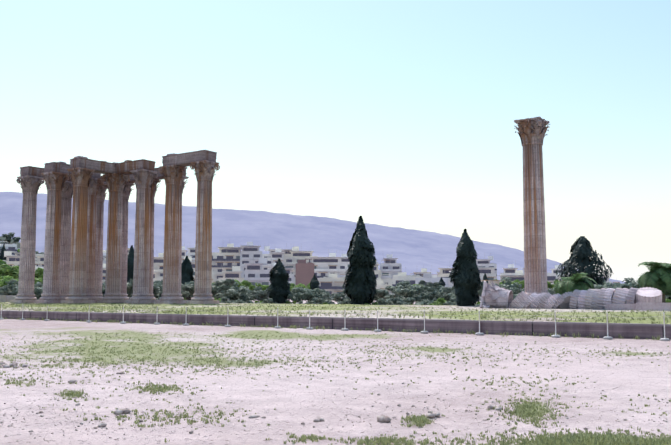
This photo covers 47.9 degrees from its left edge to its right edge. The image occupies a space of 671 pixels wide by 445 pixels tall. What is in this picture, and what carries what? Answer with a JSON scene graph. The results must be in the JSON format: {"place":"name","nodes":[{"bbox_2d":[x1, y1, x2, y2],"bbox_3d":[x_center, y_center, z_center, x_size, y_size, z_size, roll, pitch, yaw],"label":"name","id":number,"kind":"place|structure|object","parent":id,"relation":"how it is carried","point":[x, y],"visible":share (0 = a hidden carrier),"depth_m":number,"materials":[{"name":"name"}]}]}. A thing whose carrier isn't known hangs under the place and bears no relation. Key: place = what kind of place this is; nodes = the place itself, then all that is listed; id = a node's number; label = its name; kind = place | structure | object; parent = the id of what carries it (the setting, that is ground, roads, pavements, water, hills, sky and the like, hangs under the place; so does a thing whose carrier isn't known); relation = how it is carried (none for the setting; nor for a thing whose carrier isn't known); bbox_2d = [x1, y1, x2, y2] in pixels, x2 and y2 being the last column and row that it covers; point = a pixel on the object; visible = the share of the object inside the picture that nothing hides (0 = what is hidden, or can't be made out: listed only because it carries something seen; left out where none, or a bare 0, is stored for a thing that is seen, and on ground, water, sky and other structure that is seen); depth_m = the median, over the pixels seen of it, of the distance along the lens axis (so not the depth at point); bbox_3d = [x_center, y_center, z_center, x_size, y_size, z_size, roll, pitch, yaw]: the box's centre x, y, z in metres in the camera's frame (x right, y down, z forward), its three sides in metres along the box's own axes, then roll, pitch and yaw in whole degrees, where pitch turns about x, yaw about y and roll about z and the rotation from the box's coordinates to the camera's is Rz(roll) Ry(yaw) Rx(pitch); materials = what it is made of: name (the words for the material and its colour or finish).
{"place":"outdoors","nodes":[
{"label":"outdoors","id":0,"kind":"place"},
{"bbox_2d":[0,236,36,253],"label":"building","id":1,"kind":"structure","parent":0,"point":[12,242],"depth_m":505.22,"materials":[{"name":"white concrete"}]},
{"bbox_2d":[0,241,16,255],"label":"hill house","id":2,"kind":"structure","parent":1,"relation":"on","point":[11,247],"depth_m":419.79,"materials":[{"name":"white paint"}]},
{"bbox_2d":[0,232,20,243],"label":"hill tree","id":3,"kind":"object","parent":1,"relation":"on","point":[10,235],"visible":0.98,"depth_m":490.17,"materials":[{"name":"green plant"}]},
{"bbox_2d":[0,192,624,283],"bbox_3d":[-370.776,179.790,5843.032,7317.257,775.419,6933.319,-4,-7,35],"label":"mountain","id":4,"kind":"structure","parent":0,"point":[412,250],"depth_m":4825.71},
{"bbox_2d":[0,299,670,444],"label":"ground","id":5,"kind":"structure","parent":0,"point":[289,397],"depth_m":13.77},
{"bbox_2d":[0,244,5,260],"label":"cypress","id":6,"kind":"object","parent":5,"relation":"on","point":[2,257],"visible":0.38,"depth_m":331.88,"materials":[{"name":"green plant"}]},
{"bbox_2d":[0,260,9,275],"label":"broadleaf","id":7,"kind":"object","parent":5,"relation":"on","point":[3,265],"visible":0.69,"depth_m":257.16,"materials":[{"name":"green plant"}]},
{"bbox_2d":[3,251,19,266],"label":"building","id":8,"kind":"structure","parent":5,"relation":"on","point":[11,260],"depth_m":326.12,"materials":[{"name":"beige paint"}]},
{"bbox_2d":[0,279,36,295],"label":"olive","id":9,"kind":"object","parent":5,"relation":"on","point":[12,285],"visible":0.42,"depth_m":131.21,"materials":[{"name":"green plant"}]},
{"bbox_2d":[0,276,36,294],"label":"broadleaf","id":10,"kind":"object","parent":5,"relation":"on","point":[3,281],"visible":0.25,"depth_m":147.43,"materials":[{"name":"green plant"}]},
{"bbox_2d":[4,266,43,278],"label":"broadleaf","id":11,"kind":"object","parent":5,"relation":"on","point":[13,271],"visible":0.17,"depth_m":242.05,"materials":[{"name":"green plant"}]},
{"bbox_2d":[34,286,42,299],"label":"olive","id":12,"kind":"object","parent":5,"relation":"on","point":[38,290],"visible":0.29,"depth_m":126.30,"materials":[{"name":"green plant"}]},
{"bbox_2d":[35,255,43,266],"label":"building","id":13,"kind":"structure","parent":5,"relation":"on","point":[39,261],"depth_m":346.62,"materials":[{"name":"beige paint"}]},
{"bbox_2d":[127,245,133,283],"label":"cypress","id":14,"kind":"object","parent":5,"relation":"on","point":[130,264],"visible":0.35,"depth_m":148.02,"materials":[{"name":"green plant"}]},
{"bbox_2d":[127,279,162,298],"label":"bush","id":15,"kind":"object","parent":5,"relation":"on","point":[130,289],"visible":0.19,"depth_m":114.80,"materials":[{"name":"green plant"}]},
{"bbox_2d":[153,279,162,291],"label":"olive","id":16,"kind":"object","parent":5,"relation":"on","point":[157,283],"visible":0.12,"depth_m":128.91,"materials":[{"name":"green plant"}]},
{"bbox_2d":[153,253,163,277],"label":"building","id":17,"kind":"structure","parent":5,"relation":"on","point":[158,264],"depth_m":327.30,"materials":[{"name":"beige paint"}]},
{"bbox_2d":[153,289,193,298],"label":"olive","id":18,"kind":"object","parent":5,"relation":"on","point":[185,294],"visible":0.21,"depth_m":114.94,"materials":[{"name":"green plant"}]},
{"bbox_2d":[181,246,191,261],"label":"building","id":19,"kind":"structure","parent":5,"relation":"on","point":[184,251],"depth_m":330.27,"materials":[{"name":"white paint"}]},
{"bbox_2d":[181,256,193,299],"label":"cypress","id":20,"kind":"object","parent":5,"relation":"on","point":[187,271],"visible":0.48,"depth_m":138.59,"materials":[{"name":"green plant"}]},
{"bbox_2d":[187,248,194,260],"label":"building","id":21,"kind":"structure","parent":5,"relation":"on","point":[191,252],"depth_m":395.38,"materials":[{"name":"white paint"}]},
{"bbox_2d":[181,257,213,282],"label":"building","id":22,"kind":"structure","parent":5,"relation":"on","point":[192,263],"depth_m":297.11,"materials":[{"name":"beige paint"}]},
{"bbox_2d":[181,278,239,299],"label":"bush","id":23,"kind":"object","parent":5,"relation":"on","point":[225,284],"visible":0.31,"depth_m":108.97,"materials":[{"name":"green plant"}]},
{"bbox_2d":[212,244,241,283],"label":"building","id":24,"kind":"structure","parent":5,"relation":"on","point":[228,256],"depth_m":346.61,"materials":[{"name":"beige paint"}]},
{"bbox_2d":[219,297,235,302],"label":"shrub","id":25,"kind":"object","parent":5,"relation":"on","point":[224,299],"visible":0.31,"depth_m":100.52,"materials":[{"name":"green plant"}]},
{"bbox_2d":[218,261,243,281],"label":"building","id":26,"kind":"structure","parent":5,"relation":"on","point":[235,273],"depth_m":286.52,"materials":[{"name":"beige paint"}]},
{"bbox_2d":[217,281,250,300],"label":"olive","id":27,"kind":"object","parent":5,"relation":"on","point":[234,286],"visible":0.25,"depth_m":136.95,"materials":[{"name":"green plant"}]},
{"bbox_2d":[224,288,257,301],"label":"olive","id":28,"kind":"object","parent":5,"relation":"on","point":[234,295],"visible":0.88,"depth_m":103.47,"materials":[{"name":"green plant"}]},
{"bbox_2d":[230,279,251,287],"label":"broadleaf","id":29,"kind":"object","parent":5,"relation":"on","point":[245,283],"visible":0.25,"depth_m":224.27,"materials":[{"name":"green plant"}]},
{"bbox_2d":[240,242,261,277],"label":"building","id":30,"kind":"structure","parent":5,"relation":"on","point":[249,250],"depth_m":346.83,"materials":[{"name":"grey paint"}]},
{"bbox_2d":[246,286,267,301],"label":"olive","id":31,"kind":"object","parent":5,"relation":"on","point":[261,294],"visible":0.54,"depth_m":121.66,"materials":[{"name":"green plant"}]},
{"bbox_2d":[244,254,270,299],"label":"building","id":32,"kind":"structure","parent":5,"relation":"on","point":[255,273],"depth_m":280.60,"materials":[{"name":"grey paint"}]},
{"bbox_2d":[249,283,268,300],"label":"broadleaf","id":33,"kind":"object","parent":5,"relation":"on","point":[263,287],"visible":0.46,"depth_m":212.66,"materials":[{"name":"green plant"}]},
{"bbox_2d":[258,298,278,303],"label":"shrub","id":34,"kind":"object","parent":5,"relation":"on","point":[268,301],"visible":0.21,"depth_m":97.24,"materials":[{"name":"green plant"}]},
{"bbox_2d":[262,248,284,269],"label":"building","id":35,"kind":"structure","parent":5,"relation":"on","point":[277,254],"depth_m":348.36,"materials":[{"name":"white paint"}]},
{"bbox_2d":[262,246,284,257],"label":"building","id":36,"kind":"structure","parent":5,"relation":"on","point":[266,248],"depth_m":421.64,"materials":[{"name":"white paint"}]},
{"bbox_2d":[265,258,290,303],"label":"cypress","id":37,"kind":"object","parent":5,"relation":"on","point":[278,291],"visible":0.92,"depth_m":98.76,"materials":[{"name":"green plant"}]},
{"bbox_2d":[267,258,293,298],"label":"building","id":38,"kind":"structure","parent":5,"relation":"on","point":[291,275],"depth_m":300.19,"materials":[{"name":"white paint"}]},
{"bbox_2d":[290,283,309,300],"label":"broadleaf","id":39,"kind":"object","parent":5,"relation":"on","point":[298,285],"visible":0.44,"depth_m":228.91,"materials":[{"name":"green plant"}]},
{"bbox_2d":[283,247,317,283],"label":"building","id":40,"kind":"structure","parent":5,"relation":"on","point":[292,259],"depth_m":357.69,"materials":[{"name":"beige paint"}]},
{"bbox_2d":[295,259,313,288],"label":"brick building","id":41,"kind":"structure","parent":5,"relation":"on","point":[304,275],"depth_m":261.39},
{"bbox_2d":[286,287,326,303],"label":"olive","id":42,"kind":"object","parent":5,"relation":"on","point":[300,294],"visible":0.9,"depth_m":99.56,"materials":[{"name":"green plant"}]},
{"bbox_2d":[310,274,319,291],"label":"cypress","id":43,"kind":"object","parent":5,"relation":"on","point":[314,283],"visible":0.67,"depth_m":148.74,"materials":[{"name":"green plant"}]},
{"bbox_2d":[304,288,331,303],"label":"olive","id":44,"kind":"object","parent":5,"relation":"on","point":[326,293],"visible":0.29,"depth_m":117.71,"materials":[{"name":"green plant"}]},
{"bbox_2d":[309,298,334,303],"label":"shrub","id":45,"kind":"object","parent":5,"relation":"on","point":[320,300],"visible":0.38,"depth_m":95.35,"materials":[{"name":"green plant"}]},
{"bbox_2d":[309,253,347,280],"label":"building","id":46,"kind":"structure","parent":5,"relation":"on","point":[326,266],"depth_m":336.36,"materials":[{"name":"white paint"}]},
{"bbox_2d":[8,307,653,321],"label":"earth platform","id":47,"kind":"structure","parent":5,"relation":"on","point":[466,308],"depth_m":47.18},
{"bbox_2d":[0,295,16,301],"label":"foundation blocks","id":48,"kind":"structure","parent":47,"relation":"on","point":[4,298],"depth_m":116.29,"materials":[{"name":"grey stone"}]},
{"bbox_2d":[0,302,670,323],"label":"grass lawn","id":49,"kind":"structure","parent":47,"relation":"on","point":[394,308],"depth_m":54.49,"materials":[{"name":"green plant"}]},
{"bbox_2d":[10,175,43,302],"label":"column","id":50,"kind":"structure","parent":49,"relation":"on","point":[30,185],"depth_m":101.04,"materials":[{"name":"stone"}]},
{"bbox_2d":[20,166,69,180],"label":"architrave","id":51,"kind":"object","parent":50,"relation":"on","point":[31,171],"visible":0.35,"depth_m":101.97,"materials":[{"name":"stone"}]},
{"bbox_2d":[34,171,68,302],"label":"column","id":52,"kind":"structure","parent":49,"relation":"on","point":[54,182],"depth_m":97.86,"materials":[{"name":"stone"}]},
{"bbox_2d":[44,161,100,177],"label":"architrave","id":53,"kind":"object","parent":52,"relation":"on","point":[61,167],"visible":0.46,"depth_m":99.03,"materials":[{"name":"stone"}]},
{"bbox_2d":[59,180,72,299],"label":"column","id":54,"kind":"structure","parent":49,"relation":"on","point":[66,210],"depth_m":105.54,"materials":[{"name":"stone"}]},
{"bbox_2d":[60,167,94,302],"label":"column","id":55,"kind":"structure","parent":49,"relation":"on","point":[80,177],"depth_m":94.68,"materials":[{"name":"stone"}]},
{"bbox_2d":[70,156,124,174],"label":"architrave","id":56,"kind":"object","parent":55,"relation":"on","point":[102,167],"visible":0.67,"depth_m":96.76,"materials":[{"name":"stone"}]},
{"bbox_2d":[85,177,103,302],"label":"column","id":57,"kind":"structure","parent":49,"relation":"on","point":[93,187],"depth_m":102.44,"materials":[{"name":"stone"}]},
{"bbox_2d":[94,186,107,299],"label":"column","id":58,"kind":"structure","parent":49,"relation":"on","point":[101,196],"depth_m":110.11,"materials":[{"name":"stone"}]},
{"bbox_2d":[97,173,129,302],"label":"column","id":59,"kind":"structure","parent":49,"relation":"on","point":[116,183],"depth_m":99.16,"materials":[{"name":"stone"}]},
{"bbox_2d":[121,183,134,299],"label":"column","id":60,"kind":"structure","parent":49,"relation":"on","point":[127,190],"depth_m":107.04,"materials":[{"name":"stone"}]},
{"bbox_2d":[125,169,157,303],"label":"column","id":61,"kind":"structure","parent":49,"relation":"on","point":[144,179],"depth_m":96.00,"materials":[{"name":"stone"}]},
{"bbox_2d":[115,159,154,174],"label":"architrave","id":62,"kind":"object","parent":61,"relation":"on","point":[125,167],"visible":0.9,"depth_m":97.55,"materials":[{"name":"stone"}]},
{"bbox_2d":[149,179,160,299],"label":"column","id":63,"kind":"structure","parent":49,"relation":"on","point":[153,189],"depth_m":104.01,"materials":[{"name":"stone"}]},
{"bbox_2d":[154,165,186,303],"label":"column","id":64,"kind":"structure","parent":49,"relation":"on","point":[173,178],"depth_m":92.83,"materials":[{"name":"stone"}]},
{"bbox_2d":[163,176,188,300],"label":"column","id":65,"kind":"structure","parent":49,"relation":"on","point":[183,183],"depth_m":101.15,"materials":[{"name":"stone"}]},
{"bbox_2d":[153,168,185,179],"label":"architrave","id":66,"kind":"object","parent":65,"relation":"on","point":[160,176],"visible":0.25,"depth_m":102.67,"materials":[{"name":"stone"}]},
{"bbox_2d":[186,160,219,303],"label":"column","id":67,"kind":"structure","parent":49,"relation":"on","point":[204,170],"depth_m":89.67,"materials":[{"name":"stone"}]},
{"bbox_2d":[162,150,216,166],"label":"architrave","id":68,"kind":"object","parent":67,"relation":"on","point":[186,159],"visible":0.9,"depth_m":91.65,"materials":[{"name":"stone"}]},
{"bbox_2d":[514,117,550,295],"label":"column","id":69,"kind":"structure","parent":49,"relation":"on","point":[531,132],"depth_m":68.00,"materials":[{"name":"stone"}]},
{"bbox_2d":[479,280,661,308],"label":"fallen column","id":70,"kind":"structure","parent":49,"relation":"on","point":[494,296],"depth_m":62.87,"materials":[{"name":"stone"}]},
{"bbox_2d":[508,302,670,310],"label":"marble blocks","id":71,"kind":"structure","parent":49,"relation":"on","point":[643,306],"depth_m":56.12,"materials":[{"name":"grey stone"}]},
{"bbox_2d":[448,229,482,305],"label":"cypress","id":72,"kind":"object","parent":47,"relation":"on","point":[465,279],"visible":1,"depth_m":76.28,"materials":[{"name":"green plant"}]},
{"bbox_2d":[553,272,597,294],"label":"palm","id":73,"kind":"object","parent":47,"relation":"on","point":[571,283],"visible":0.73,"depth_m":69.58,"materials":[{"name":"green plant"}]},
{"bbox_2d":[637,261,670,302],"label":"palm","id":74,"kind":"object","parent":47,"relation":"on","point":[657,275],"visible":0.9,"depth_m":61.14,"materials":[{"name":"green plant"}]},
{"bbox_2d":[319,273,346,298],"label":"building","id":75,"kind":"structure","parent":5,"relation":"on","point":[332,283],"depth_m":251.74,"materials":[{"name":"beige paint"}]},
{"bbox_2d":[0,304,669,340],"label":"rope fence","id":76,"kind":"object","parent":5,"relation":"on","point":[607,337],"visible":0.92,"depth_m":34.01,"materials":[{"name":"grey metal"}]},
{"bbox_2d":[0,316,670,444],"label":"grass","id":77,"kind":"structure","parent":5,"relation":"on","point":[586,438],"depth_m":12.79,"materials":[{"name":"green plant"}]},
{"bbox_2d":[0,346,670,444],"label":"ground stones","id":78,"kind":"object","parent":5,"relation":"on","point":[381,418],"visible":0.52,"depth_m":10.30,"materials":[{"name":"grey stone"}]},
{"bbox_2d":[0,310,670,339],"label":"concrete wall","id":79,"kind":"structure","parent":5,"relation":"on","point":[624,330],"depth_m":34.64,"materials":[{"name":"grey concrete"}]},
{"bbox_2d":[329,289,349,301],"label":"olive","id":80,"kind":"object","parent":5,"relation":"on","point":[336,297],"visible":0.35,"depth_m":109.56,"materials":[{"name":"green plant"}]},
{"bbox_2d":[341,254,349,266],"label":"building","id":81,"kind":"structure","parent":5,"relation":"on","point":[344,258],"depth_m":405.42,"materials":[{"name":"white paint"}]},
{"bbox_2d":[341,216,376,304],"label":"cypress","id":82,"kind":"object","parent":5,"relation":"on","point":[360,286],"visible":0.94,"depth_m":87.86,"materials":[{"name":"green plant"}]},
{"bbox_2d":[372,260,380,280],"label":"building","id":83,"kind":"structure","parent":5,"relation":"on","point":[377,272],"depth_m":292.08,"materials":[{"name":"beige paint"}]},
{"bbox_2d":[374,281,391,299],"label":"building","id":84,"kind":"structure","parent":5,"relation":"on","point":[379,285],"depth_m":272.62,"materials":[{"name":"beige paint"}]},
{"bbox_2d":[381,274,397,284],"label":"building","id":85,"kind":"structure","parent":5,"relation":"on","point":[388,281],"depth_m":299.15,"materials":[{"name":"beige paint"}]},
{"bbox_2d":[380,254,401,278],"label":"building","id":86,"kind":"structure","parent":5,"relation":"on","point":[391,266],"depth_m":363.17,"materials":[{"name":"grey paint"}]},
{"bbox_2d":[375,281,410,298],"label":"olive","id":87,"kind":"object","parent":5,"relation":"on","point":[383,294],"visible":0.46,"depth_m":111.25,"materials":[{"name":"green plant"}]},
{"bbox_2d":[384,297,403,304],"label":"shrub","id":88,"kind":"object","parent":5,"relation":"on","point":[396,301],"visible":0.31,"depth_m":89.56,"materials":[{"name":"green plant"}]},
{"bbox_2d":[392,272,421,294],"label":"building","id":89,"kind":"structure","parent":5,"relation":"on","point":[402,276],"depth_m":266.93,"materials":[{"name":"beige paint"}]},
{"bbox_2d":[389,284,431,304],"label":"bush","id":90,"kind":"object","parent":5,"relation":"on","point":[404,293],"visible":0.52,"depth_m":93.80,"materials":[{"name":"green plant"}]},
{"bbox_2d":[401,297,431,304],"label":"shrub","id":91,"kind":"object","parent":5,"relation":"on","point":[409,300],"visible":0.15,"depth_m":84.99,"materials":[{"name":"green plant"}]},
{"bbox_2d":[410,268,430,277],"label":"building","id":92,"kind":"structure","parent":5,"relation":"on","point":[423,270],"depth_m":400.88,"materials":[{"name":"beige paint"}]},
{"bbox_2d":[406,280,451,294],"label":"olive","id":93,"kind":"object","parent":5,"relation":"on","point":[446,290],"visible":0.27,"depth_m":106.01,"materials":[{"name":"green plant"}]},
{"bbox_2d":[415,273,448,286],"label":"building","id":94,"kind":"structure","parent":5,"relation":"on","point":[427,277],"depth_m":259.56,"materials":[{"name":"grey paint"}]},
{"bbox_2d":[412,286,455,301],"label":"olive","id":95,"kind":"object","parent":5,"relation":"on","point":[434,294],"visible":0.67,"depth_m":90.26,"materials":[{"name":"green plant"}]},
{"bbox_2d":[429,298,445,304],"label":"shrub","id":96,"kind":"object","parent":5,"relation":"on","point":[439,301],"visible":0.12,"depth_m":84.63,"materials":[{"name":"green plant"}]},
{"bbox_2d":[438,268,451,277],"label":"building","id":97,"kind":"structure","parent":5,"relation":"on","point":[444,272],"depth_m":335.05,"materials":[{"name":"beige paint"}]},
{"bbox_2d":[450,267,496,281],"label":"building","id":98,"kind":"structure","parent":5,"relation":"on","point":[490,273],"depth_m":306.48,"materials":[{"name":"white paint"}]},
{"bbox_2d":[476,253,496,278],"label":"building","id":99,"kind":"structure","parent":5,"relation":"on","point":[484,262],"depth_m":421.64,"materials":[{"name":"grey paint"}]},
{"bbox_2d":[491,277,521,293],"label":"olive","id":100,"kind":"object","parent":5,"relation":"on","point":[508,285],"visible":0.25,"depth_m":103.74,"materials":[{"name":"green plant"}]},
{"bbox_2d":[500,261,517,274],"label":"building","id":101,"kind":"structure","parent":5,"relation":"on","point":[510,269],"depth_m":380.20,"materials":[{"name":"white paint"}]},
{"bbox_2d":[494,279,524,288],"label":"broadleaf","id":102,"kind":"object","parent":5,"relation":"on","point":[520,282],"visible":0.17,"depth_m":284.20,"materials":[{"name":"green plant"}]},
{"bbox_2d":[498,266,524,289],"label":"building","id":103,"kind":"structure","parent":5,"relation":"on","point":[519,275],"depth_m":308.54,"materials":[{"name":"beige paint"}]},
{"bbox_2d":[547,265,562,282],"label":"building","id":104,"kind":"structure","parent":5,"relation":"on","point":[551,277],"depth_m":399.25,"materials":[{"name":"white paint"}]},
{"bbox_2d":[554,236,613,288],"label":"dark conifer","id":105,"kind":"object","parent":5,"relation":"on","point":[584,255],"visible":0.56,"depth_m":95.21,"materials":[{"name":"green plant"}]},
{"bbox_2d":[594,283,637,288],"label":"olive","id":106,"kind":"object","parent":5,"relation":"on","point":[624,285],"visible":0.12,"depth_m":80.35,"materials":[{"name":"green plant"}]},
{"bbox_2d":[604,277,633,287],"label":"olive","id":107,"kind":"object","parent":5,"relation":"on","point":[629,280],"visible":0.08,"depth_m":94.24,"materials":[{"name":"green plant"}]},
{"bbox_2d":[0,0,670,282],"label":"sky","id":108,"kind":"structure","parent":0,"point":[390,113],"materials":[{"name":"blue"}]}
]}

